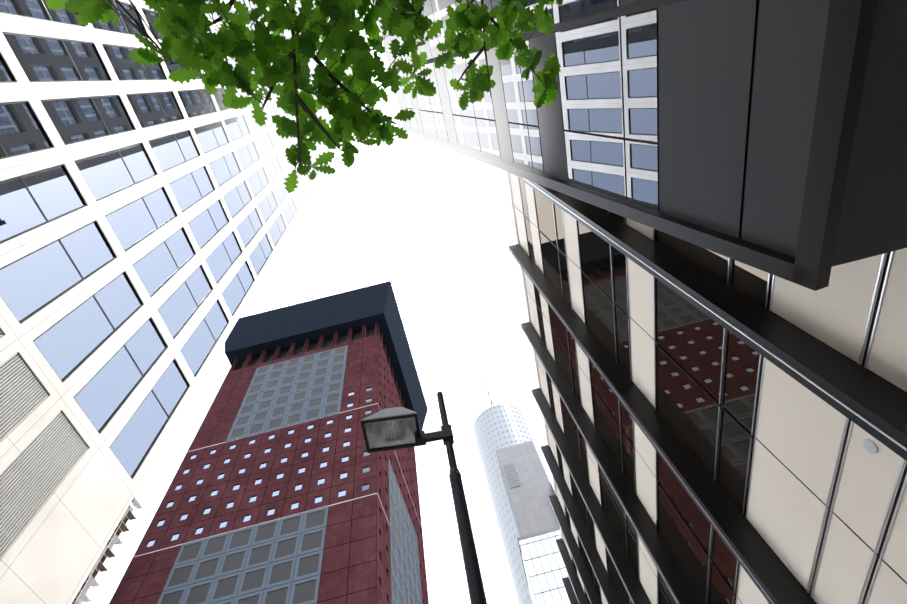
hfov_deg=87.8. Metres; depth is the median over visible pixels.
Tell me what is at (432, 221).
sky
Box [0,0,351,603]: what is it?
tower
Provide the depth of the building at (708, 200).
5.89 m
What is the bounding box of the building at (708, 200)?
[374,0,906,603]
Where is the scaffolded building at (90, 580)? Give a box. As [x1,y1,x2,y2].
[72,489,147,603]
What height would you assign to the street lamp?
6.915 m
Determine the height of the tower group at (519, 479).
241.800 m
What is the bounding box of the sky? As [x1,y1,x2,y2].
[81,0,551,603]
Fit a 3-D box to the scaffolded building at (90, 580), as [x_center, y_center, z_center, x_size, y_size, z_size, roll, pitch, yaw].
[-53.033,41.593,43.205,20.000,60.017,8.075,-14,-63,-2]
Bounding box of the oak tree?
[45,0,562,192]
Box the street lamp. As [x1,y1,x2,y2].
[360,392,486,603]
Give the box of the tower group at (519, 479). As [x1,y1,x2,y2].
[473,382,569,603]
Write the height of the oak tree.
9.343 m

